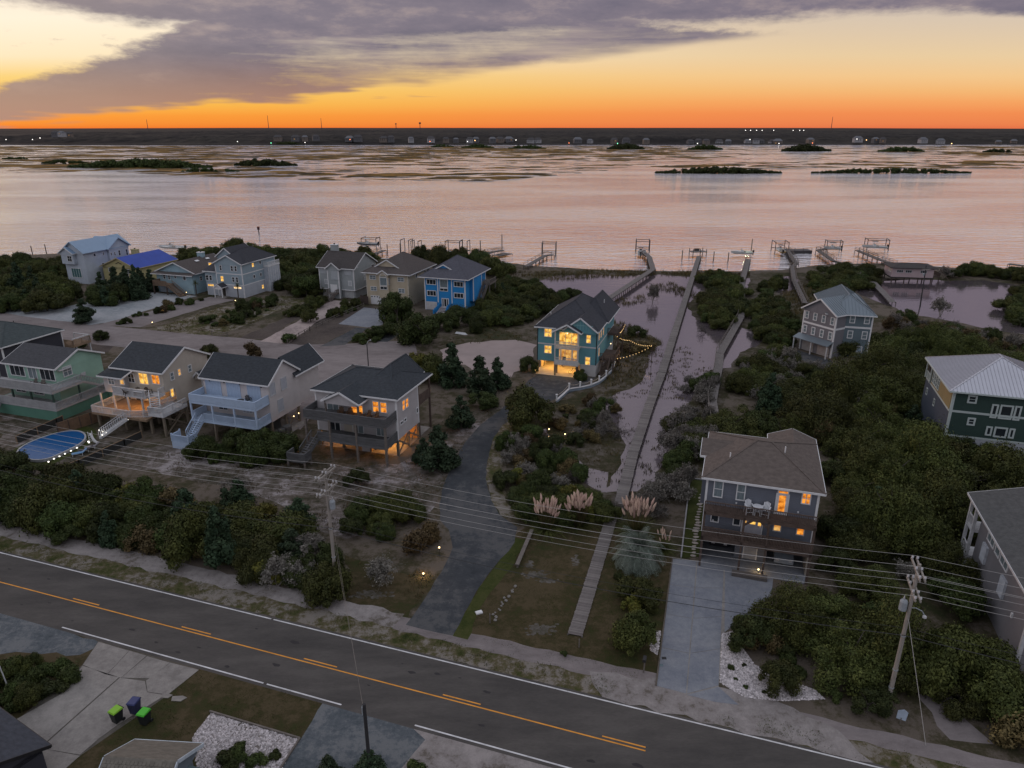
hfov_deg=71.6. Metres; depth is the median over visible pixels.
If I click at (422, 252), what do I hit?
wax myrtle
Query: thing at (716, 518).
window
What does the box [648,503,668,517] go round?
bare grey shrub
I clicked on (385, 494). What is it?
live oak
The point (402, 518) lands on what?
live oak
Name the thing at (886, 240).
lift
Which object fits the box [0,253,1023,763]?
ground
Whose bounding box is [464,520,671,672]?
lawn
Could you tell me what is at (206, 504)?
live oak
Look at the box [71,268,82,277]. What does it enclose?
window
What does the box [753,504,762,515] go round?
round table
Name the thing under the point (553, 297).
live oak
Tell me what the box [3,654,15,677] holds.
shrub
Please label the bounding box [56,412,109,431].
timber fence
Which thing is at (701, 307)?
live oak
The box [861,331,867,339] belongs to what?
window
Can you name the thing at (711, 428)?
bare grey shrub
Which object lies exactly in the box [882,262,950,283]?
pink boathouse
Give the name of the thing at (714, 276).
bay tree
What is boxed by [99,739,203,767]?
roof
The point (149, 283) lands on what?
red cedar
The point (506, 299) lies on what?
live oak
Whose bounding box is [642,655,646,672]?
mailbox
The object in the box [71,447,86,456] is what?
sun lounger
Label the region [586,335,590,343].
window
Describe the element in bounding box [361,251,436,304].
cream hip house
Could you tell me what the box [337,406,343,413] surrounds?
deck chair
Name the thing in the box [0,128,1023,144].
mainland forest
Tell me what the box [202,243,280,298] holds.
light blue tall house
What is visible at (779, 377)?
bare grey shrub
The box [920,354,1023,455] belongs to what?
dark green house
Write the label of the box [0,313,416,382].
street
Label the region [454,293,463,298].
window
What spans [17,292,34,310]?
wax myrtle
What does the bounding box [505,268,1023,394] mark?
marsh grass
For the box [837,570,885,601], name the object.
live oak
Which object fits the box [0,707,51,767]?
dark roof house
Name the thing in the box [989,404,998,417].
window
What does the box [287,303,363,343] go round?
long split rail fence
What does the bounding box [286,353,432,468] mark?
weathered house
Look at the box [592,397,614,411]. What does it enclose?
wax myrtle
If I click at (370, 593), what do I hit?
bare patch
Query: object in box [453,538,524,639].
grass edge
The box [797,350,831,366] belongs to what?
dark yard
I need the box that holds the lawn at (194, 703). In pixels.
[67,669,321,767]
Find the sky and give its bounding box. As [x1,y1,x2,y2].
[0,0,1023,128]
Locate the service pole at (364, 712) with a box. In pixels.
[361,703,370,763]
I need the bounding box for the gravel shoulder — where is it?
[0,613,97,655]
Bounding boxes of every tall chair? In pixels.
[744,499,753,514]
[761,501,770,517]
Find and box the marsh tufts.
[545,346,708,494]
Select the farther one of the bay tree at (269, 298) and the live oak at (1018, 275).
the live oak at (1018, 275)
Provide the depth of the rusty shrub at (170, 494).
77.45 m
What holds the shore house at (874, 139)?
on the mainland forest
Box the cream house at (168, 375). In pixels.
[91,341,210,438]
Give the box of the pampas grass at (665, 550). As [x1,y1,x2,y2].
[653,527,679,558]
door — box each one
[9,365,25,376]
[27,367,37,378]
[39,369,55,381]
[160,286,169,291]
[208,287,217,294]
[222,288,226,295]
[327,404,338,409]
[330,284,336,291]
[331,422,340,429]
[345,290,353,297]
[350,405,363,413]
[352,425,363,433]
[371,295,380,303]
[376,428,383,436]
[426,301,436,309]
[442,298,448,306]
[559,331,577,345]
[559,349,577,361]
[740,520,762,536]
[742,547,757,559]
[774,493,789,515]
[801,340,813,351]
[816,345,829,356]
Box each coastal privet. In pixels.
[8,251,33,262]
[35,498,82,539]
[48,521,88,545]
[61,280,82,298]
[74,498,124,545]
[78,468,124,499]
[109,281,129,301]
[182,433,217,461]
[265,301,276,307]
[270,247,283,254]
[271,292,278,301]
[288,250,302,264]
[306,248,322,259]
[341,466,370,486]
[351,332,368,343]
[379,321,396,335]
[429,312,453,332]
[500,315,514,326]
[519,354,538,372]
[535,448,558,471]
[540,301,556,312]
[543,508,565,528]
[556,445,578,465]
[565,431,585,446]
[566,462,590,482]
[579,407,596,413]
[594,498,613,507]
[627,324,647,337]
[696,371,721,384]
[715,269,726,275]
[722,301,736,316]
[727,609,776,653]
[747,318,760,329]
[756,384,783,399]
[785,317,801,332]
[804,367,824,379]
[806,281,821,288]
[814,547,855,579]
[825,267,836,273]
[840,279,851,286]
[856,270,868,276]
[926,573,991,623]
[955,263,972,276]
[1005,301,1023,309]
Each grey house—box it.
[316,243,377,303]
[698,429,826,583]
[792,284,877,358]
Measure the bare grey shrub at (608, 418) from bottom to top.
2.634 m
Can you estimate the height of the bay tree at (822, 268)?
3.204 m
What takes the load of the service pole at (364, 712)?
on the gravel drive at (337, 734)
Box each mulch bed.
[80,343,113,351]
[241,306,371,343]
[291,326,355,344]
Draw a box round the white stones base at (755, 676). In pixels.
[720,631,822,700]
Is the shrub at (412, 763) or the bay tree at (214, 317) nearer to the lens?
the shrub at (412, 763)
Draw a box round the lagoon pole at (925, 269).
[919,266,930,306]
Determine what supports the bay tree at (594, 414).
on the ground at (432, 565)
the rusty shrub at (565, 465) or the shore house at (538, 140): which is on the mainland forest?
the shore house at (538, 140)
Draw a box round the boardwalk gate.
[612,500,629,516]
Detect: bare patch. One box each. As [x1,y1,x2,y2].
[349,589,394,598]
[365,558,405,568]
[521,570,550,578]
[523,560,534,567]
[524,623,558,635]
[535,579,558,582]
[571,555,579,565]
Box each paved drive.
[99,297,232,326]
[322,327,367,345]
[377,333,396,341]
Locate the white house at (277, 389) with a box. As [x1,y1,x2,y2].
[170,343,323,448]
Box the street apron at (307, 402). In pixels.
[287,380,319,428]
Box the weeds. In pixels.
[131,410,490,600]
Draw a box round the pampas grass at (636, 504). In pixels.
[607,491,658,542]
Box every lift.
[361,236,380,248]
[400,238,412,247]
[445,240,462,251]
[541,241,556,255]
[635,238,649,251]
[771,240,789,252]
[825,239,843,251]
[863,238,889,250]
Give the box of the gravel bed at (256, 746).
[193,714,294,767]
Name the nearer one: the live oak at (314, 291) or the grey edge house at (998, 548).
the grey edge house at (998, 548)
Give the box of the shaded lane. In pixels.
[919,656,992,743]
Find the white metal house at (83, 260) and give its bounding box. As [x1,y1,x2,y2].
[57,234,130,283]
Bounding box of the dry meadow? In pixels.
[151,294,311,335]
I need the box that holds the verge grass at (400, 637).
[0,540,961,767]
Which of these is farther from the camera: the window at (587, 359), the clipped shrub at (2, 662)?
the window at (587, 359)
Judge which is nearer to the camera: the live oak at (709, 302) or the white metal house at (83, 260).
the live oak at (709, 302)
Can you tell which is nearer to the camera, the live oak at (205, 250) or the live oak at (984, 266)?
the live oak at (984, 266)
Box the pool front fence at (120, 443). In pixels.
[41,430,142,471]
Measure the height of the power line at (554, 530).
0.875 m
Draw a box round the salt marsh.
[0,146,1023,180]
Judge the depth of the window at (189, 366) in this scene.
104.24 m
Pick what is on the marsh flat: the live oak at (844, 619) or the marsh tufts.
the marsh tufts
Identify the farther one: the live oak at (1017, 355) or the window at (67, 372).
the live oak at (1017, 355)
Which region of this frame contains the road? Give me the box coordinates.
[0,551,891,767]
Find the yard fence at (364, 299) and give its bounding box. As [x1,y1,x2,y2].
[360,295,368,304]
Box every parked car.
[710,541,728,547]
[773,552,793,564]
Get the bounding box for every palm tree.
[192,279,197,295]
[234,282,239,297]
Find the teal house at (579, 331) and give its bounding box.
[534,290,624,377]
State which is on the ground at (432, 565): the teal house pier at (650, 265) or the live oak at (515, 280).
the live oak at (515, 280)
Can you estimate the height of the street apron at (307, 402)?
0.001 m
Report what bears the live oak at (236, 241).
on the ground at (432, 565)
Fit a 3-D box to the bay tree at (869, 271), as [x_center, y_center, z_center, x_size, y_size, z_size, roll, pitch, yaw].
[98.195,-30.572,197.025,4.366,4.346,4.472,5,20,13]
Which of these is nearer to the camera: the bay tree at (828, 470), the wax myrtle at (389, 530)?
the wax myrtle at (389, 530)
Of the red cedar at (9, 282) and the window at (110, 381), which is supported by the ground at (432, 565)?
the red cedar at (9, 282)
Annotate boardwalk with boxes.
[567,517,616,637]
[611,256,700,520]
[706,256,750,429]
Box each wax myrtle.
[0,491,32,529]
[14,462,47,477]
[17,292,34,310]
[45,265,65,275]
[92,330,109,341]
[99,487,132,504]
[104,291,127,306]
[113,517,141,551]
[121,498,166,525]
[122,474,168,502]
[137,509,170,542]
[156,507,172,525]
[202,443,232,458]
[218,426,247,456]
[226,316,234,322]
[234,298,251,310]
[235,426,272,469]
[236,309,253,317]
[272,277,290,290]
[273,248,292,260]
[303,541,345,566]
[304,268,319,280]
[310,274,319,292]
[364,325,386,337]
[371,522,396,542]
[375,289,415,323]
[394,312,439,346]
[411,244,430,258]
[467,305,480,315]
[467,391,499,410]
[468,315,487,333]
[493,429,517,451]
[517,279,529,286]
[524,315,533,322]
[525,472,552,484]
[526,278,539,284]
[527,441,542,462]
[541,288,557,299]
[567,288,578,299]
[573,369,588,381]
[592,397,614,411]
[665,462,691,475]
[672,437,703,467]
[697,275,708,282]
[731,296,752,305]
[762,331,778,344]
[770,332,796,345]
[776,298,791,309]
[784,371,802,379]
[845,266,857,270]
[848,683,893,718]
[860,600,897,632]
[896,308,917,321]
[902,341,926,357]
[999,271,1012,279]
[1004,308,1023,319]
[1005,294,1023,301]
[1012,317,1023,326]
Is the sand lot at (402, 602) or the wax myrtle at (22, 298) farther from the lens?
the wax myrtle at (22, 298)
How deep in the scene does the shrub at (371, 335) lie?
142.35 m
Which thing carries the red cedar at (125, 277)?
on the ground at (432, 565)
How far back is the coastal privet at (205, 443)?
90.37 m
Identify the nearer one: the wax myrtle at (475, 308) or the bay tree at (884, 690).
the bay tree at (884, 690)
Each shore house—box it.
[51,131,57,136]
[57,131,66,136]
[66,131,73,136]
[273,135,281,140]
[291,135,300,141]
[302,135,307,140]
[312,135,319,140]
[345,136,353,141]
[353,135,362,141]
[379,136,387,141]
[387,135,393,141]
[408,137,413,142]
[427,136,434,142]
[443,137,448,142]
[466,137,472,142]
[473,137,478,142]
[489,137,495,142]
[496,137,503,142]
[504,136,513,142]
[527,138,534,142]
[535,137,541,142]
[573,137,581,143]
[610,138,617,143]
[622,137,629,143]
[642,138,649,143]
[686,139,693,143]
[702,139,709,144]
[725,139,731,143]
[752,138,759,143]
[773,139,782,143]
[806,138,814,143]
[852,136,862,142]
[871,137,878,142]
[879,137,885,142]
[917,137,928,142]
[935,138,945,143]
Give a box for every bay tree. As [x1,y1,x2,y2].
[0,253,10,257]
[0,292,20,312]
[0,449,32,471]
[83,283,109,306]
[116,511,131,529]
[151,522,166,551]
[197,316,210,323]
[203,314,217,321]
[233,311,245,323]
[249,296,263,307]
[261,429,301,464]
[265,295,276,306]
[279,553,314,592]
[280,268,292,275]
[291,274,318,297]
[338,516,363,536]
[342,500,368,525]
[353,495,375,510]
[410,502,424,515]
[444,302,471,327]
[451,252,468,257]
[468,246,486,259]
[472,251,490,259]
[491,470,518,490]
[514,497,540,523]
[520,423,543,439]
[523,308,539,316]
[526,467,552,486]
[534,483,558,494]
[537,433,564,449]
[537,462,553,475]
[551,289,568,300]
[556,508,576,527]
[576,412,596,428]
[586,410,599,417]
[662,449,683,467]
[688,377,702,391]
[699,311,716,321]
[708,274,722,280]
[741,406,780,437]
[757,282,767,291]
[757,349,776,358]
[759,288,774,295]
[778,277,789,289]
[815,511,866,545]
[816,264,828,271]
[821,458,837,482]
[821,459,851,484]
[855,682,900,717]
[857,265,872,275]
[942,321,964,329]
[944,432,978,454]
[946,269,960,277]
[981,325,1003,341]
[1009,266,1019,271]
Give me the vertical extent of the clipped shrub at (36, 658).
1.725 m
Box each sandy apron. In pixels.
[402,729,551,767]
[590,671,872,762]
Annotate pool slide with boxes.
[87,431,97,442]
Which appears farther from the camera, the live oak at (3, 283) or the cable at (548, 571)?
the live oak at (3, 283)
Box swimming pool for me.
[13,427,96,469]
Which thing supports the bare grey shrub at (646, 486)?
on the ground at (432, 565)
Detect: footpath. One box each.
[0,522,403,626]
[392,617,656,678]
[801,712,1023,767]
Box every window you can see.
[62,365,72,376]
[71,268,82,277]
[107,378,114,384]
[127,373,135,382]
[138,372,148,384]
[150,374,160,384]
[169,371,174,380]
[169,388,174,397]
[187,364,191,372]
[369,275,375,279]
[370,286,376,290]
[372,401,379,412]
[379,277,386,285]
[380,402,387,413]
[397,277,403,281]
[398,288,404,292]
[402,399,405,410]
[405,397,408,407]
[426,279,435,284]
[427,290,436,295]
[439,279,447,287]
[454,281,462,286]
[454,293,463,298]
[544,328,551,336]
[544,345,551,353]
[585,357,590,365]
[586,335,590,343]
[710,515,718,522]
[713,481,723,497]
[732,519,740,525]
[735,484,745,500]
[772,525,781,531]
[778,490,788,494]
[795,528,804,535]
[800,493,811,504]
[802,325,806,332]
[811,327,815,334]
[813,313,817,320]
[819,329,823,337]
[821,315,825,322]
[828,332,832,339]
[830,317,834,325]
[847,330,852,338]
[849,316,855,322]
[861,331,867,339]
[864,317,870,323]
[936,378,940,390]
[966,417,975,425]
[967,395,977,403]
[984,426,992,435]
[986,532,994,549]
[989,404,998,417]
[992,427,1007,437]
[994,546,1000,558]
[997,405,1013,419]
[999,554,1007,572]
[1007,428,1015,438]
[1012,406,1022,420]
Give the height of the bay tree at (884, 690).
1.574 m
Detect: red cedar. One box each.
[4,278,16,288]
[10,261,24,287]
[68,469,82,486]
[72,298,96,323]
[95,271,107,285]
[96,509,118,548]
[97,286,109,305]
[106,266,122,299]
[121,265,127,275]
[121,272,128,285]
[127,264,146,289]
[127,279,152,300]
[128,275,146,298]
[136,267,145,285]
[144,269,157,287]
[144,276,158,291]
[166,499,196,557]
[168,487,197,514]
[202,505,237,569]
[219,487,233,510]
[229,478,256,504]
[276,528,308,558]
[283,497,319,538]
[316,753,344,767]
[351,749,387,767]
[410,437,429,462]
[415,424,462,474]
[437,341,468,389]
[442,395,476,429]
[463,355,498,399]
[489,356,512,389]
[753,372,783,413]
[875,486,884,497]
[903,404,923,425]
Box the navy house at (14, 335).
[0,321,91,377]
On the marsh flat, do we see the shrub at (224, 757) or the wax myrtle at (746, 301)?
the wax myrtle at (746, 301)
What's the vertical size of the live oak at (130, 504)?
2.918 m
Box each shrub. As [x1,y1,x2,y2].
[0,654,33,680]
[0,658,5,667]
[0,678,6,688]
[0,679,17,706]
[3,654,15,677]
[4,675,25,685]
[4,701,27,712]
[12,680,42,712]
[20,664,46,683]
[24,651,44,666]
[37,662,51,675]
[38,678,70,699]
[45,654,73,676]
[54,661,82,683]
[121,317,132,323]
[122,522,159,555]
[153,307,162,313]
[156,483,196,506]
[159,305,168,312]
[161,299,173,305]
[167,304,175,310]
[175,297,183,304]
[184,297,194,305]
[194,448,207,457]
[199,343,219,356]
[207,453,219,463]
[214,747,239,767]
[216,474,250,490]
[218,318,229,325]
[220,455,235,463]
[226,740,248,766]
[228,451,238,463]
[237,452,244,466]
[243,340,262,356]
[244,750,269,767]
[251,300,261,308]
[259,551,299,591]
[268,748,281,760]
[281,333,296,342]
[282,309,292,316]
[283,559,317,585]
[284,531,325,560]
[292,307,302,315]
[300,304,310,310]
[300,309,318,321]
[305,299,317,310]
[314,295,324,307]
[320,295,327,301]
[325,311,331,317]
[332,307,343,316]
[340,301,351,307]
[351,300,360,306]
[364,550,397,590]
[366,330,375,339]
[371,336,380,342]
[401,528,436,555]
[406,758,427,767]
[411,519,442,542]
[500,448,515,465]
[505,432,529,452]
[512,453,526,463]
[514,460,525,473]
[515,461,537,474]
[516,472,531,485]
[522,448,533,461]
[523,431,537,447]
[547,418,559,425]
[550,444,565,452]
[550,471,573,484]
[555,418,568,430]
[555,457,578,476]
[557,404,577,413]
[559,650,567,656]
[571,426,590,434]
[574,420,584,427]
[581,391,597,405]
[582,429,601,443]
[587,397,597,408]
[594,422,609,436]
[596,407,612,422]
[606,396,617,406]
[607,607,659,656]
[611,403,623,414]
[613,571,621,580]
[615,341,634,353]
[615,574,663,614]
[633,489,660,502]
[638,489,660,515]
[641,479,664,499]
[647,281,659,301]
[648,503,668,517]
[650,477,679,502]
[654,471,666,479]
[654,471,680,491]
[655,429,683,449]
[659,479,676,496]
[662,429,692,451]
[663,408,690,430]
[668,421,693,435]
[669,461,694,484]
[671,481,696,502]
[672,403,693,411]
[675,383,692,391]
[682,435,701,457]
[683,373,696,382]
[685,410,696,420]
[687,464,700,482]
[689,425,706,433]
[691,392,715,405]
[691,405,701,413]
[693,382,711,395]
[694,376,716,389]
[698,405,716,418]
[698,423,719,434]
[711,375,722,386]
[727,663,734,670]
[736,361,751,369]
[743,630,784,655]
[749,384,758,398]
[758,657,805,698]
[765,373,786,385]
[766,352,781,364]
[774,642,795,656]
[775,358,790,366]
[778,345,799,358]
[778,651,796,666]
[784,357,802,367]
[790,367,803,379]
[794,664,807,679]
[801,359,822,366]
[809,419,835,444]
[815,363,826,369]
[826,687,842,704]
[851,390,870,412]
[881,316,896,329]
[890,311,902,326]
[893,557,922,579]
[894,316,910,326]
[899,321,915,332]
[911,320,920,325]
[919,319,928,324]
[930,295,953,315]
[938,265,954,277]
[961,328,973,334]
[969,328,985,337]
[978,328,990,339]
[984,710,1023,749]
[999,341,1013,348]
[1005,331,1023,347]
[1008,345,1017,349]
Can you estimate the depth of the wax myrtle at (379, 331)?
143.30 m
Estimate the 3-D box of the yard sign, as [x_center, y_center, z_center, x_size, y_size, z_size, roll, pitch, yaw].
[27.948,23.830,50.878,0.660,1.150,0.230,11,23,28]
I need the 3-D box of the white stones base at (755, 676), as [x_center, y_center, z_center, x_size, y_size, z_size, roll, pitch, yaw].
[18.791,22.739,55.546,5.529,0.001,9.134,-12,23,-30]
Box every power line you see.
[0,429,1023,597]
[1,415,1021,577]
[1,443,1023,619]
[2,423,1022,588]
[3,439,1023,613]
[6,429,1022,598]
[8,434,1021,604]
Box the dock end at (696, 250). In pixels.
[689,248,706,256]
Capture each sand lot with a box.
[0,415,118,466]
[116,405,502,538]
[345,555,435,617]
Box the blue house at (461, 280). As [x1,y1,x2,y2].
[417,255,495,313]
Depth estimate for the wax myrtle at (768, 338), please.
139.91 m
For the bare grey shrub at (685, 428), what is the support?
on the marsh flat
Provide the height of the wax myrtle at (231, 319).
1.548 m
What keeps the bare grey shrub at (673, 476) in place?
on the ground at (432, 565)
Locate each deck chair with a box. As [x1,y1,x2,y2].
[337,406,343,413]
[346,407,352,414]
[364,410,371,417]
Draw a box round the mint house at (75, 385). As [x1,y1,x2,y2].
[0,342,117,419]
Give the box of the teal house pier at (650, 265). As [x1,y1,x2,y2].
[609,250,655,298]
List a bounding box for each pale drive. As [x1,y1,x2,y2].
[5,292,195,324]
[339,307,382,326]
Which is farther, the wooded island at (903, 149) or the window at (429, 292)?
the wooded island at (903, 149)
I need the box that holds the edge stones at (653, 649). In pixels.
[650,631,660,654]
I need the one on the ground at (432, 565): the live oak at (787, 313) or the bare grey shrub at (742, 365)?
the bare grey shrub at (742, 365)
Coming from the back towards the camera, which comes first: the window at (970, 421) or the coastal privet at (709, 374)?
the coastal privet at (709, 374)
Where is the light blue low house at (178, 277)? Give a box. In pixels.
[150,251,217,296]
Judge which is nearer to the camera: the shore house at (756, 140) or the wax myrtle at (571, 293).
the wax myrtle at (571, 293)
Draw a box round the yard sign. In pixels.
[896,710,907,723]
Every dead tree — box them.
[562,470,581,482]
[576,420,589,439]
[589,411,632,440]
[696,322,706,333]
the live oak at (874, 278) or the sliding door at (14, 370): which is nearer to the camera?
the sliding door at (14, 370)
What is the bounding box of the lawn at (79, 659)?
[0,649,92,718]
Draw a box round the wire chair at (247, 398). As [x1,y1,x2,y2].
[245,395,251,400]
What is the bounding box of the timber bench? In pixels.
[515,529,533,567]
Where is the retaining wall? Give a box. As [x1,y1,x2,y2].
[556,361,615,402]
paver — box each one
[161,694,172,697]
[171,696,186,701]
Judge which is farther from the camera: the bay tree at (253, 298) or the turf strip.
the bay tree at (253, 298)
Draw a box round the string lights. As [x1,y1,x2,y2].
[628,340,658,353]
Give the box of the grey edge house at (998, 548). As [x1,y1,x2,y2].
[958,487,1023,670]
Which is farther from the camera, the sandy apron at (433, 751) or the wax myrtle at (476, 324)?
the wax myrtle at (476, 324)
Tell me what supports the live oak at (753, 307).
on the marsh flat
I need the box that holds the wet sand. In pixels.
[440,340,535,376]
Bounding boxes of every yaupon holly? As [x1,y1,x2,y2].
[109,481,135,504]
[242,554,282,584]
[245,501,277,522]
[409,351,433,375]
[512,467,523,483]
[558,483,576,494]
[573,504,594,521]
[619,592,640,611]
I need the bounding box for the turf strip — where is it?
[680,478,702,557]
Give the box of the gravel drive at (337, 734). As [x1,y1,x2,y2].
[283,703,424,767]
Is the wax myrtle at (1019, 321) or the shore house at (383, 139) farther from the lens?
the shore house at (383, 139)
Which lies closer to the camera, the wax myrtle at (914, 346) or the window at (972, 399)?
the window at (972, 399)
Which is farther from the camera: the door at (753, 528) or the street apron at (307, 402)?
the street apron at (307, 402)
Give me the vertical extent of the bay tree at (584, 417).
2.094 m
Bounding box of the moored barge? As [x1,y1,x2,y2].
[784,248,811,253]
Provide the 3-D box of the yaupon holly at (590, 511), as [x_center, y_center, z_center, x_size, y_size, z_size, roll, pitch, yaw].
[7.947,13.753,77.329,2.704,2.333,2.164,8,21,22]
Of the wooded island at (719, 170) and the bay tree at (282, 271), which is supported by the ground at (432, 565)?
the bay tree at (282, 271)
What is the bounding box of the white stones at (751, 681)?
[719,631,824,700]
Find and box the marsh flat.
[504,272,817,504]
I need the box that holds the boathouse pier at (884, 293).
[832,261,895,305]
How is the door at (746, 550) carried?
in the grey house at (781, 472)
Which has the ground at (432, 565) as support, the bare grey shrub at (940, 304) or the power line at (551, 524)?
the bare grey shrub at (940, 304)
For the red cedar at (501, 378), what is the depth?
114.59 m
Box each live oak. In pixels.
[0,256,13,270]
[0,277,16,291]
[0,292,20,308]
[0,445,7,454]
[2,270,27,279]
[6,472,77,536]
[16,288,72,313]
[22,263,44,273]
[24,258,45,262]
[24,459,92,491]
[29,279,77,305]
[41,260,67,276]
[44,255,61,268]
[51,277,78,285]
[53,275,81,287]
[71,497,122,537]
[111,493,170,512]
[158,505,215,572]
[176,247,196,260]
[185,499,235,535]
[187,246,218,257]
[219,235,243,247]
[220,497,264,533]
[221,525,260,565]
[230,548,277,587]
[238,531,291,575]
[245,241,257,245]
[250,507,321,542]
[251,244,272,251]
[276,259,296,273]
[277,249,301,261]
[282,274,307,297]
[291,248,307,251]
[291,250,318,266]
[293,264,312,273]
[297,557,355,609]
[300,277,325,295]
[311,242,330,253]
[354,245,371,252]
[365,251,380,259]
[365,511,395,535]
[367,495,392,515]
[374,490,392,499]
[382,487,417,520]
[396,497,427,524]
[419,351,445,383]
[424,242,450,266]
[449,246,467,256]
[473,292,504,307]
[477,307,503,326]
[480,255,508,278]
[490,284,505,293]
[498,312,514,325]
[499,295,518,307]
[503,381,557,433]
[504,262,516,273]
[504,276,521,291]
[509,497,536,520]
[512,314,525,325]
[513,303,540,318]
[518,283,532,292]
[523,491,545,514]
[524,283,546,298]
[539,292,563,303]
[539,487,560,497]
[541,491,580,525]
[544,299,558,311]
[554,484,565,495]
[572,483,594,498]
[582,488,603,501]
[591,501,625,523]
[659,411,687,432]
[673,417,708,433]
[681,431,707,441]
[694,273,706,281]
[694,290,711,302]
[696,303,708,315]
[697,299,717,306]
[699,301,720,316]
[703,269,718,276]
[703,403,766,437]
[707,305,738,326]
[707,318,732,328]
[710,276,733,288]
[722,288,744,298]
[723,372,756,393]
[724,274,740,283]
[724,285,745,296]
[729,298,745,315]
[731,367,759,381]
[732,284,755,295]
[734,356,748,365]
[742,575,833,656]
[744,302,766,317]
[745,374,766,396]
[747,352,781,370]
[752,324,772,339]
[760,371,788,382]
[762,276,782,290]
[765,341,791,350]
[768,323,788,331]
[772,364,795,373]
[773,349,802,368]
[773,411,811,436]
[774,308,801,320]
[774,327,797,346]
[775,389,850,446]
[785,386,860,446]
[788,375,806,391]
[790,584,833,614]
[794,362,817,374]
[797,349,879,404]
[801,587,853,619]
[801,618,909,697]
[806,270,822,280]
[808,273,826,287]
[811,286,827,293]
[819,415,897,460]
[819,615,853,646]
[824,279,838,287]
[824,528,882,564]
[825,278,841,283]
[829,264,843,272]
[832,564,901,605]
[835,260,852,268]
[836,340,862,356]
[836,599,870,619]
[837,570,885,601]
[838,479,945,555]
[838,584,944,696]
[840,441,902,494]
[847,334,911,378]
[848,391,911,431]
[850,519,902,564]
[851,278,876,289]
[857,443,929,494]
[858,263,878,276]
[859,660,921,695]
[860,416,902,447]
[863,373,922,415]
[864,276,882,284]
[865,338,914,372]
[869,330,890,343]
[869,334,908,352]
[870,508,964,559]
[873,267,884,278]
[880,415,981,491]
[886,345,925,373]
[893,417,945,445]
[899,460,980,540]
[904,349,931,374]
[904,367,925,378]
[904,373,925,397]
[907,318,954,354]
[916,539,982,587]
[918,482,981,544]
[918,624,993,704]
[925,332,966,356]
[925,620,971,636]
[932,462,1007,491]
[932,679,990,724]
[947,439,988,485]
[950,331,999,354]
[959,652,1023,727]
[963,436,1023,489]
[968,263,983,275]
[969,260,989,275]
[970,634,1023,693]
[971,441,1019,460]
[974,340,1007,355]
[984,267,1004,278]
[990,296,1020,309]
[992,348,1023,361]
[1005,305,1023,322]
[1006,284,1023,293]
[1011,265,1023,281]
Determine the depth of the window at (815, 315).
133.02 m
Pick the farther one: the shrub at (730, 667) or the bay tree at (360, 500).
the bay tree at (360, 500)
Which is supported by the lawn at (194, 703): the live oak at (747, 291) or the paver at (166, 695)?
the paver at (166, 695)
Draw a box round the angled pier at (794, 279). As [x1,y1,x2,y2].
[785,247,808,306]
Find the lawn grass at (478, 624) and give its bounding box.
[108,522,663,767]
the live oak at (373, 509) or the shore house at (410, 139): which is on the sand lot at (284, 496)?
the live oak at (373, 509)
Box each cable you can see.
[0,464,1022,655]
[1,470,1023,664]
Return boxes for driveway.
[17,641,197,767]
[406,374,593,635]
[655,558,772,704]
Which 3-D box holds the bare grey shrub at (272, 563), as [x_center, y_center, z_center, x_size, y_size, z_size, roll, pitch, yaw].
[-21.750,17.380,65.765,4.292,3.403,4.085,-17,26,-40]
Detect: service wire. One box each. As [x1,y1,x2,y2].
[329,513,362,703]
[333,525,361,698]
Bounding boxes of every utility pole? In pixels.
[314,464,337,565]
[888,555,926,693]
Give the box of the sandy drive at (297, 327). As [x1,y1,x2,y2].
[261,300,349,343]
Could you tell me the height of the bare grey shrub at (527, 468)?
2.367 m
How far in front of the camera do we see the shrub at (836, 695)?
52.85 m
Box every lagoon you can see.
[541,275,762,491]
[579,461,607,491]
[745,278,749,287]
[776,276,798,294]
[857,280,1023,333]
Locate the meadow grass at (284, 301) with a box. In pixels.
[157,296,536,345]
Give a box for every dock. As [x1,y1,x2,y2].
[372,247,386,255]
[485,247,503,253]
[492,253,512,257]
[523,251,554,269]
[815,245,836,263]
[854,247,897,265]
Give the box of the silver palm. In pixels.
[611,526,666,578]
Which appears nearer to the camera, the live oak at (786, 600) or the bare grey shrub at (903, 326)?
the live oak at (786, 600)
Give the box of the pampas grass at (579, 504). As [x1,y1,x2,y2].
[557,489,601,536]
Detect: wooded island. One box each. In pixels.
[2,156,27,158]
[41,159,88,163]
[67,158,212,167]
[181,167,239,171]
[234,158,297,165]
[276,141,298,143]
[431,144,453,146]
[461,144,493,147]
[508,145,545,148]
[607,142,644,148]
[654,165,781,173]
[688,144,722,149]
[781,143,831,150]
[811,167,971,173]
[877,146,924,151]
[982,148,1011,151]
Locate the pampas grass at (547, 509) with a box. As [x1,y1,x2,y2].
[525,493,569,544]
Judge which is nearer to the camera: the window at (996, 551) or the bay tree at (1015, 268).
the window at (996, 551)
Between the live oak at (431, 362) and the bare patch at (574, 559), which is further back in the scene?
the live oak at (431, 362)
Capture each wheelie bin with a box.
[107,704,125,723]
[126,696,141,714]
[136,706,152,725]
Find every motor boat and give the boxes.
[157,241,187,248]
[357,238,378,246]
[637,247,642,256]
[731,248,753,254]
[776,244,785,254]
[824,242,842,250]
[862,241,888,248]
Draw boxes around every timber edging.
[209,710,299,738]
[279,738,300,767]
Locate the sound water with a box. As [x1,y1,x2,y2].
[0,145,1023,270]
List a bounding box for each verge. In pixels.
[0,535,604,697]
[486,422,516,518]
[642,705,967,767]
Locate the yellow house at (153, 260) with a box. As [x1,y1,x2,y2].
[99,248,177,281]
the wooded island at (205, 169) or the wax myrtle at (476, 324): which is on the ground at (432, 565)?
the wax myrtle at (476, 324)
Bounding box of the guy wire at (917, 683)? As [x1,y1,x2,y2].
[908,619,925,744]
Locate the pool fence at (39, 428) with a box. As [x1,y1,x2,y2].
[15,415,63,443]

